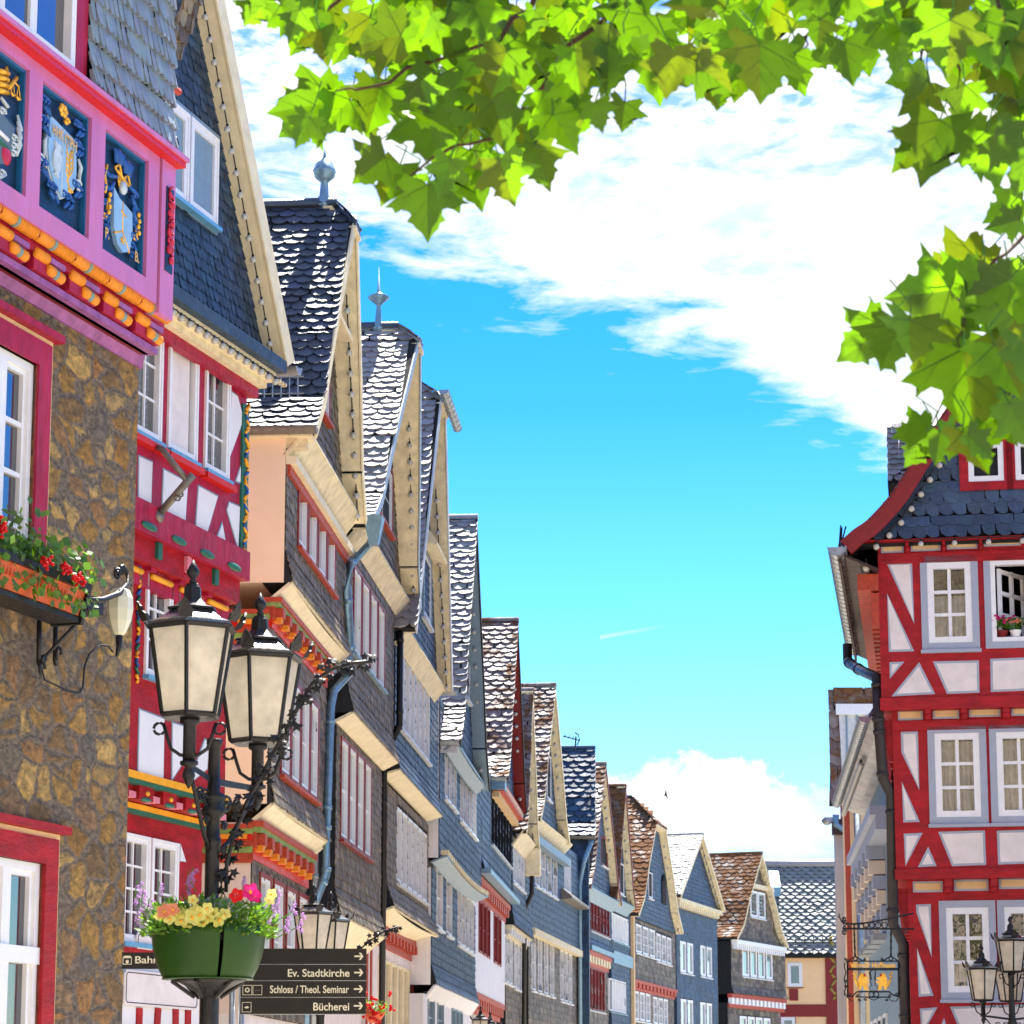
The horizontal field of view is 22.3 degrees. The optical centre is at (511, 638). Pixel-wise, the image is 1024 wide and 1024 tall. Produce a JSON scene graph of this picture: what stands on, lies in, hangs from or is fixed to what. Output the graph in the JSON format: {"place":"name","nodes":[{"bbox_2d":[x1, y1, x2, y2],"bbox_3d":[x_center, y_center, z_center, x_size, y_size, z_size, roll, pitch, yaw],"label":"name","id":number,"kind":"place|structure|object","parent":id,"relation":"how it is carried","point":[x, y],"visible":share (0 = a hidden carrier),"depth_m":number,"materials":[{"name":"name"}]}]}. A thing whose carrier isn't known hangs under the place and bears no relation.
{"place":"outdoors","nodes":[
{"label":"outdoors","id":0,"kind":"place"},
{"bbox_2d":[361,382,461,1023],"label":"slate house","id":1,"kind":"structure","parent":0,"point":[409,788],"depth_m":51.13,"materials":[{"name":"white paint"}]},
{"bbox_2d":[385,960,390,1023],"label":"window","id":2,"kind":"structure","parent":1,"relation":"in","point":[388,963],"depth_m":50.69,"materials":[{"name":"beige wood"}]},
{"bbox_2d":[391,962,396,1023],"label":"window","id":3,"kind":"structure","parent":1,"relation":"in","point":[393,966],"depth_m":51.72,"materials":[{"name":"beige wood"}]},
{"bbox_2d":[397,965,402,1023],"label":"window","id":4,"kind":"structure","parent":1,"relation":"in","point":[399,968],"depth_m":52.76,"materials":[{"name":"beige glass"}]},
{"bbox_2d":[396,807,404,888],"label":"window","id":5,"kind":"structure","parent":1,"relation":"in","point":[399,812],"depth_m":49.80,"materials":[{"name":"white paint"}]},
{"bbox_2d":[403,967,408,1023],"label":"window","id":6,"kind":"structure","parent":1,"relation":"in","point":[405,971],"depth_m":53.82,"materials":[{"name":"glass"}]},
{"bbox_2d":[402,812,410,892],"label":"window","id":7,"kind":"structure","parent":1,"relation":"in","point":[404,833],"depth_m":50.73,"materials":[{"name":"white paint"}]},
{"bbox_2d":[405,662,412,742],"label":"window","id":8,"kind":"structure","parent":1,"relation":"in","point":[407,670],"depth_m":49.50,"materials":[{"name":"white paint"}]},
{"bbox_2d":[407,817,415,895],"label":"window","id":9,"kind":"structure","parent":1,"relation":"in","point":[410,823],"depth_m":51.64,"materials":[{"name":"white paint"}]},
{"bbox_2d":[410,669,417,749],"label":"window","id":10,"kind":"structure","parent":1,"relation":"in","point":[412,693],"depth_m":50.39,"materials":[{"name":"white paint"}]},
{"bbox_2d":[412,822,420,899],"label":"window","id":11,"kind":"structure","parent":1,"relation":"in","point":[415,828],"depth_m":52.57,"materials":[{"name":"white paint"}]},
{"bbox_2d":[415,675,422,755],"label":"window","id":12,"kind":"structure","parent":1,"relation":"in","point":[417,694],"depth_m":51.29,"materials":[{"name":"white paint"}]},
{"bbox_2d":[417,827,424,902],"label":"window","id":13,"kind":"structure","parent":1,"relation":"in","point":[420,833],"depth_m":53.49,"materials":[{"name":"white paint"}]},
{"bbox_2d":[420,684,427,761],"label":"window","id":14,"kind":"structure","parent":1,"relation":"in","point":[422,693],"depth_m":52.20,"materials":[{"name":"white paint"}]},
{"bbox_2d":[422,832,429,906],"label":"window","id":15,"kind":"structure","parent":1,"relation":"in","point":[424,866],"depth_m":54.40,"materials":[{"name":"white paint"}]},
{"bbox_2d":[421,550,434,632],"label":"window","id":16,"kind":"structure","parent":1,"relation":"in","point":[428,621],"depth_m":52.15,"materials":[{"name":"blue paint"}]},
{"bbox_2d":[425,691,432,766],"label":"window","id":17,"kind":"structure","parent":1,"relation":"in","point":[427,697],"depth_m":53.10,"materials":[{"name":"white paint"}]},
{"bbox_2d":[434,489,448,691],"bbox_3d":[-1.449,-0.960,53.307,0.100,3.814,2.218,-1,-10,5],"label":"festoon light","id":18,"kind":"object","parent":1,"relation":"attached to","point":[442,611],"visible":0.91,"depth_m":53.36,"materials":[{"name":"white glass"}]},
{"bbox_2d":[409,514,489,1023],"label":"slate house","id":19,"kind":"structure","parent":0,"point":[442,975],"depth_m":59.19,"materials":[{"name":"white paint"}]},
{"bbox_2d":[433,867,445,933],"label":"window","id":20,"kind":"structure","parent":19,"relation":"in","point":[439,891],"depth_m":56.98,"materials":[{"name":"white paint"}]},
{"bbox_2d":[446,880,454,939],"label":"window","id":21,"kind":"structure","parent":19,"relation":"in","point":[449,887],"depth_m":59.18,"materials":[{"name":"white paint"}]},
{"bbox_2d":[461,895,468,951],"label":"window","id":22,"kind":"structure","parent":19,"relation":"in","point":[463,942],"depth_m":62.89,"materials":[{"name":"white paint"}]},
{"bbox_2d":[225,0,1023,859],"label":"sky","id":23,"kind":"structure","parent":0,"point":[660,451],"materials":[{"name":"blue"}]},
{"bbox_2d":[765,860,837,1023],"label":"gable house","id":24,"kind":"structure","parent":0,"point":[804,893],"depth_m":161.56,"materials":[{"name":"paint"}]},
{"bbox_2d":[787,963,803,987],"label":"window","id":25,"kind":"structure","parent":24,"relation":"in","point":[794,969],"depth_m":160.86,"materials":[{"name":"white paint"}]},
{"label":"ground","id":26,"kind":"structure","parent":0,"visible":0},
{"bbox_2d":[0,0,202,1023],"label":"stone town hall","id":27,"kind":"structure","parent":26,"relation":"on","point":[93,158],"depth_m":19.29,"materials":[{"name":"stone"}]},
{"bbox_2d":[0,347,33,552],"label":"window","id":28,"kind":"structure","parent":27,"relation":"in","point":[16,374],"depth_m":18.82,"materials":[{"name":"white paint"}]},
{"bbox_2d":[0,857,39,1023],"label":"window","id":29,"kind":"structure","parent":27,"relation":"in","point":[19,880],"depth_m":18.48,"materials":[{"name":"white paint"}]},
{"bbox_2d":[0,0,76,66],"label":"window","id":30,"kind":"structure","parent":27,"relation":"in","point":[53,22],"depth_m":19.00,"materials":[{"name":"white paint"}]},
{"bbox_2d":[0,496,112,626],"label":"flower box","id":31,"kind":"object","parent":27,"relation":"attached to","point":[40,587],"visible":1,"depth_m":18.05,"materials":[{"name":"ceramic"}]},
{"bbox_2d":[36,564,132,693],"bbox_3d":[-3.123,-0.128,19.028,0.444,0.977,1.752,-3,-11,18],"label":"wall lamp","id":32,"kind":"object","parent":27,"relation":"attached to","point":[119,601],"visible":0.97,"depth_m":19.21,"materials":[{"name":"black metal"}]},
{"bbox_2d":[122,0,301,1023],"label":"half timbered house","id":33,"kind":"structure","parent":26,"relation":"on","point":[195,390],"depth_m":30.48,"materials":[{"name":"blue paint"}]},
{"bbox_2d":[124,832,152,948],"bbox_3d":[-4.265,2.851,29.366,0.160,1.269,0.724,-3,-11,17],"label":"window","id":34,"kind":"structure","parent":33,"relation":"in","point":[138,851],"depth_m":29.46,"materials":[{"name":"white paint"}]},
{"bbox_2d":[137,342,166,447],"bbox_3d":[-4.110,-2.904,29.298,0.160,1.405,0.751,-3,-11,17],"label":"window","id":35,"kind":"structure","parent":33,"relation":"in","point":[151,377],"depth_m":29.47,"materials":[{"name":"white paint"}]},
{"bbox_2d":[142,573,173,682],"bbox_3d":[-4.042,-0.126,29.663,0.160,1.293,0.729,-3,-11,17],"label":"window","id":36,"kind":"structure","parent":33,"relation":"in","point":[155,606],"depth_m":29.52,"materials":[{"name":"white paint"}]},
{"bbox_2d":[150,838,179,949],"bbox_3d":[-4.036,2.975,30.068,0.160,1.269,0.767,-3,-11,17],"label":"window","id":37,"kind":"structure","parent":33,"relation":"in","point":[165,855],"depth_m":30.23,"materials":[{"name":"white paint"}]},
{"bbox_2d":[154,444,195,522],"bbox_3d":[-3.835,-1.763,29.154,0.549,0.896,0.269,-5,-11,27],"label":"flagpole holder","id":38,"kind":"object","parent":33,"relation":"attached to","point":[179,490],"visible":1,"depth_m":29.14,"materials":[{"name":"metal"}]},
{"bbox_2d":[166,102,192,210],"bbox_3d":[-3.901,-5.610,29.903,0.160,1.158,0.833,-3,-11,17],"label":"window","id":39,"kind":"structure","parent":33,"relation":"in","point":[181,198],"depth_m":30.17,"materials":[{"name":"white paint"}]},
{"bbox_2d":[166,347,201,466],"bbox_3d":[-3.827,-2.750,30.166,0.160,1.405,0.845,-3,-11,17],"label":"window","id":40,"kind":"structure","parent":33,"relation":"in","point":[182,425],"depth_m":30.25,"materials":[{"name":"white paint"}]},
{"bbox_2d":[187,116,222,232],"bbox_3d":[-3.649,-5.471,30.685,0.160,1.158,0.833,-3,-11,17],"label":"window","id":41,"kind":"structure","parent":33,"relation":"in","point":[210,220],"depth_m":30.74,"materials":[{"name":"white paint"}]},
{"bbox_2d":[203,370,233,484],"bbox_3d":[-3.536,-2.588,31.078,0.160,1.405,0.754,-3,-11,17],"label":"window","id":42,"kind":"structure","parent":33,"relation":"in","point":[217,394],"depth_m":31.19,"materials":[{"name":"white paint"}]},
{"bbox_2d":[173,307,278,384],"bbox_3d":[-3.560,-3.529,29.852,0.076,0.116,4.583,-3,-11,17],"label":"festoon light","id":43,"kind":"object","parent":33,"relation":"attached to","point":[222,346],"visible":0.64,"depth_m":30.47,"materials":[{"name":"white glass"}]},
{"bbox_2d":[202,0,272,351],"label":"festoon light","id":44,"kind":"object","parent":33,"relation":"attached to","point":[231,151],"visible":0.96,"depth_m":31.26,"materials":[{"name":"white glass"}]},
{"bbox_2d":[199,145,366,1023],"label":"slate house","id":45,"kind":"structure","parent":26,"relation":"on","point":[302,482],"depth_m":36.76,"materials":[{"name":"grey"}]},
{"bbox_2d":[257,871,271,948],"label":"window","id":46,"kind":"structure","parent":45,"relation":"in","point":[265,885],"depth_m":35.22,"materials":[{"name":"paint"}]},
{"bbox_2d":[271,878,284,948],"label":"window","id":47,"kind":"structure","parent":45,"relation":"in","point":[277,943],"depth_m":36.38,"materials":[{"name":"paint"}]},
{"bbox_2d":[278,729,294,784],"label":"window","id":48,"kind":"structure","parent":45,"relation":"in","point":[285,769],"depth_m":35.88,"materials":[{"name":"paint"}]},
{"bbox_2d":[285,885,296,948],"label":"window","id":49,"kind":"structure","parent":45,"relation":"in","point":[290,939],"depth_m":37.45,"materials":[{"name":"paint"}]},
{"bbox_2d":[288,683,303,791],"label":"window","id":50,"kind":"structure","parent":45,"relation":"in","point":[296,735],"depth_m":36.80,"materials":[{"name":"paint"}]},
{"bbox_2d":[297,490,311,561],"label":"window","id":51,"kind":"structure","parent":45,"relation":"in","point":[303,508],"depth_m":36.52,"materials":[{"name":"paint"}]},
{"bbox_2d":[298,687,312,799],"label":"window","id":52,"kind":"structure","parent":45,"relation":"in","point":[306,713],"depth_m":37.69,"materials":[{"name":"paint"}]},
{"bbox_2d":[307,506,320,574],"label":"window","id":53,"kind":"structure","parent":45,"relation":"in","point":[312,524],"depth_m":37.47,"materials":[{"name":"paint"}]},
{"bbox_2d":[310,697,321,805],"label":"window","id":54,"kind":"structure","parent":45,"relation":"in","point":[315,708],"depth_m":38.55,"materials":[{"name":"paint"}]},
{"bbox_2d":[317,520,329,587],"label":"window","id":55,"kind":"structure","parent":45,"relation":"in","point":[322,536],"depth_m":38.40,"materials":[{"name":"paint"}]},
{"bbox_2d":[322,378,333,428],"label":"window","id":56,"kind":"structure","parent":45,"relation":"in","point":[326,418],"depth_m":38.13,"materials":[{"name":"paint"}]},
{"bbox_2d":[327,534,338,599],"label":"window","id":57,"kind":"structure","parent":45,"relation":"in","point":[331,549],"depth_m":39.33,"materials":[{"name":"paint"}]},
{"bbox_2d":[344,295,359,520],"bbox_3d":[-2.417,-3.462,39.343,0.100,3.008,1.975,0,-10,2],"label":"festoon light","id":58,"kind":"object","parent":45,"relation":"attached to","point":[353,435],"visible":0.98,"depth_m":39.30,"materials":[{"name":"white glass"}]},
{"bbox_2d":[304,270,423,1023],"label":"slate house","id":59,"kind":"structure","parent":26,"relation":"on","point":[382,564],"depth_m":43.88,"materials":[{"name":"white paint"}]},
{"bbox_2d":[339,735,351,846],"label":"window","id":60,"kind":"structure","parent":59,"relation":"in","point":[345,745],"depth_m":41.90,"materials":[{"name":"paint"}]},
{"bbox_2d":[348,744,359,852],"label":"window","id":61,"kind":"structure","parent":59,"relation":"in","point":[353,752],"depth_m":42.89,"materials":[{"name":"paint"}]},
{"bbox_2d":[352,566,361,660],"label":"window","id":62,"kind":"structure","parent":59,"relation":"in","point":[357,579],"depth_m":42.33,"materials":[{"name":"paint"}]},
{"bbox_2d":[356,752,366,857],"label":"window","id":63,"kind":"structure","parent":59,"relation":"in","point":[360,759],"depth_m":43.86,"materials":[{"name":"paint"}]},
{"bbox_2d":[362,577,372,674],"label":"window","id":64,"kind":"structure","parent":59,"relation":"in","point":[366,590],"depth_m":43.39,"materials":[{"name":"paint"}]},
{"bbox_2d":[363,759,373,862],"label":"window","id":65,"kind":"structure","parent":59,"relation":"in","point":[368,767],"depth_m":44.84,"materials":[{"name":"paint"}]},
{"bbox_2d":[369,589,380,685],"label":"window","id":66,"kind":"structure","parent":59,"relation":"in","point":[373,603],"depth_m":44.44,"materials":[{"name":"paint"}]},
{"bbox_2d":[377,601,387,694],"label":"window","id":67,"kind":"structure","parent":59,"relation":"in","point":[381,611],"depth_m":45.47,"materials":[{"name":"paint"}]},
{"bbox_2d":[379,469,395,540],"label":"window","id":68,"kind":"structure","parent":59,"relation":"in","point":[388,528],"depth_m":45.99,"materials":[{"name":"paint"}]},
{"bbox_2d":[406,424,415,594],"bbox_3d":[-1.817,-2.232,46.981,0.100,3.032,2.448,0,-10,0],"label":"festoon light","id":69,"kind":"object","parent":59,"relation":"hanging from","point":[410,494],"visible":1,"depth_m":46.58,"materials":[{"name":"white glass"}]},
{"bbox_2d":[471,617,526,1023],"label":"slate house","id":70,"kind":"structure","parent":26,"relation":"on","point":[502,812],"depth_m":72.51,"materials":[{"name":"stone"}]},
{"bbox_2d":[478,901,482,953],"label":"window","id":71,"kind":"structure","parent":70,"relation":"in","point":[480,904],"depth_m":68.20,"materials":[{"name":"paint"}]},
{"bbox_2d":[493,913,497,963],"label":"window","id":72,"kind":"structure","parent":70,"relation":"in","point":[495,918],"depth_m":73.23,"materials":[{"name":"paint"}]},
{"bbox_2d":[496,687,540,1023],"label":"slate house","id":73,"kind":"structure","parent":26,"relation":"on","point":[525,862],"depth_m":80.27,"materials":[{"name":"grey stone"}]},
{"bbox_2d":[822,687,872,1023],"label":"town house","id":74,"kind":"structure","parent":26,"relation":"on","point":[847,706],"depth_m":84.51,"materials":[{"name":"paint"}]},
{"bbox_2d":[832,708,910,1023],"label":"town house","id":75,"kind":"structure","parent":26,"relation":"on","point":[866,859],"depth_m":58.40,"materials":[{"name":"grey paint"}]},
{"bbox_2d":[841,758,863,816],"bbox_3d":[8.028,3.587,61.485,0.140,0.204,10.203,-1,-10,5],"label":"festoon light","id":76,"kind":"object","parent":75,"relation":"attached to","point":[856,777],"visible":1,"depth_m":60.47,"materials":[{"name":"metal"}]},
{"bbox_2d":[858,911,887,1023],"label":"window","id":77,"kind":"structure","parent":75,"relation":"in","point":[878,937],"depth_m":59.84,"materials":[{"name":"white paint"}]},
{"bbox_2d":[827,391,1023,1023],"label":"half timbered house","id":78,"kind":"structure","parent":26,"relation":"on","point":[943,672],"depth_m":39.38,"materials":[{"name":"white paint"}]},
{"bbox_2d":[838,913,913,1001],"bbox_3d":[5.019,4.387,35.790,1.057,1.219,0.048,0,-10,0],"label":"inn sign","id":79,"kind":"object","parent":78,"relation":"attached to","point":[863,978],"visible":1,"depth_m":35.75,"materials":[{"name":"black metal"}]},
{"bbox_2d":[869,425,961,549],"bbox_3d":[6.163,-2.312,39.643,1.478,1.932,0.099,-2,-10,9],"label":"festoon light","id":80,"kind":"object","parent":78,"relation":"attached to","point":[910,508],"visible":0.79,"depth_m":39.58,"materials":[{"name":"white glass"}]},
{"bbox_2d":[920,555,981,653],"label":"window","id":81,"kind":"structure","parent":78,"relation":"in","point":[949,590],"depth_m":39.57,"materials":[{"name":"white paint"}]},
{"bbox_2d":[927,726,989,827],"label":"window","id":82,"kind":"structure","parent":78,"relation":"in","point":[957,759],"depth_m":39.29,"materials":[{"name":"white paint"}]},
{"bbox_2d":[904,536,1023,546],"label":"festoon light","id":83,"kind":"object","parent":78,"relation":"attached to","point":[954,542],"visible":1,"depth_m":39.35,"materials":[{"name":"white glass"}]},
{"bbox_2d":[939,900,999,1002],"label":"window","id":84,"kind":"structure","parent":78,"relation":"in","point":[959,921],"depth_m":39.02,"materials":[{"name":"white paint"}]},
{"bbox_2d":[959,438,1013,490],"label":"window","id":85,"kind":"structure","parent":78,"relation":"in","point":[968,482],"depth_m":39.60,"materials":[{"name":"white paint"}]},
{"bbox_2d":[981,900,1023,1002],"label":"window","id":86,"kind":"structure","parent":78,"relation":"in","point":[1014,909],"depth_m":38.94,"materials":[{"name":"white paint"}]},
{"bbox_2d":[983,553,1023,648],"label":"window","id":87,"kind":"structure","parent":78,"relation":"in","point":[1003,579],"depth_m":39.53,"materials":[{"name":"white paint"}]},
{"bbox_2d":[989,725,1023,826],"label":"window","id":88,"kind":"structure","parent":78,"relation":"in","point":[1006,746],"depth_m":39.19,"materials":[{"name":"white paint"}]},
{"bbox_2d":[998,617,1023,636],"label":"potted plant","id":89,"kind":"object","parent":78,"relation":"on","point":[1015,632],"visible":1,"depth_m":39.34,"materials":[{"name":"green plant"}]},
{"bbox_2d":[1005,441,1023,488],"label":"window","id":90,"kind":"structure","parent":78,"relation":"in","point":[1018,479],"depth_m":39.56,"materials":[{"name":"white paint"}]},
{"label":"street","id":91,"kind":"structure","parent":0,"visible":0},
{"bbox_2d":[121,949,366,1023],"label":"signpost","id":92,"kind":"object","parent":91,"relation":"on","point":[308,982],"visible":0.91,"depth_m":15.47,"materials":[{"name":"metal"}]},
{"bbox_2d":[137,560,378,1023],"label":"street lamp","id":93,"kind":"object","parent":91,"relation":"on","point":[205,668],"visible":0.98,"depth_m":14.36,"materials":[{"name":"black metal"}]},
{"bbox_2d":[133,867,305,998],"bbox_3d":[-1.596,1.621,14.276,0.954,0.711,0.791,0,-10,0],"label":"flower basin","id":94,"kind":"object","parent":93,"relation":"attached to","point":[190,936],"visible":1,"depth_m":14.05,"materials":[{"name":"green plastic"}]},
{"bbox_2d":[288,883,401,1023],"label":"street lamp","id":95,"kind":"object","parent":91,"relation":"on","point":[322,927],"visible":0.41,"depth_m":32.13,"materials":[{"name":"black metal"}]},
{"bbox_2d":[362,991,395,1023],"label":"hanging basket","id":96,"kind":"object","parent":95,"relation":"hanging from","point":[375,1015],"visible":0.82,"depth_m":32.59,"materials":[{"name":"plant"}]},
{"bbox_2d":[521,683,589,1023],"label":"slate house","id":97,"kind":"structure","parent":91,"relation":"on","point":[553,951],"depth_m":88.86,"materials":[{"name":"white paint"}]},
{"bbox_2d":[531,938,537,992],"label":"window","id":98,"kind":"structure","parent":97,"relation":"in","point":[533,946],"depth_m":85.16,"materials":[{"name":"white paint"}]},
{"bbox_2d":[537,939,543,994],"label":"window","id":99,"kind":"structure","parent":97,"relation":"in","point":[539,948],"depth_m":86.73,"materials":[{"name":"white paint"}]},
{"bbox_2d":[561,745,595,1023],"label":"slate house","id":100,"kind":"structure","parent":91,"relation":"on","point":[579,766],"depth_m":98.08,"materials":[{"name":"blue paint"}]},
{"bbox_2d":[589,761,621,1023],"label":"slate house","id":101,"kind":"structure","parent":91,"relation":"on","point":[603,877],"depth_m":104.94,"materials":[{"name":"blue stone"}]},
{"bbox_2d":[608,784,636,1023],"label":"slate house","id":102,"kind":"structure","parent":91,"relation":"on","point":[621,991],"depth_m":110.52,"materials":[{"name":"blue stone"}]},
{"bbox_2d":[233,0,1023,473],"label":"plane tree","id":103,"kind":"object","parent":91,"relation":"on","point":[561,58],"visible":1,"depth_m":6.90,"materials":[{"name":"green plant"}]},
{"bbox_2d":[627,795,683,1023],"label":"slate house","id":104,"kind":"structure","parent":91,"relation":"on","point":[656,915],"depth_m":119.47,"materials":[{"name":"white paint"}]},
{"bbox_2d":[667,832,725,1023],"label":"slate house","id":105,"kind":"structure","parent":91,"relation":"on","point":[696,997],"depth_m":130.18,"materials":[{"name":"blue stone"}]},
{"bbox_2d":[709,851,788,1023],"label":"slate house","id":106,"kind":"structure","parent":91,"relation":"on","point":[751,971],"depth_m":146.81,"materials":[{"name":"white paint"}]},
{"bbox_2d":[842,806,869,1023],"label":"rendered house","id":107,"kind":"structure","parent":91,"relation":"on","point":[858,1012],"depth_m":75.61,"materials":[{"name":"beige paint"}]},
{"bbox_2d":[962,916,1023,1023],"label":"street lamp","id":108,"kind":"object","parent":91,"relation":"on","point":[1005,976],"visible":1,"depth_m":35.66,"materials":[{"name":"black metal"}]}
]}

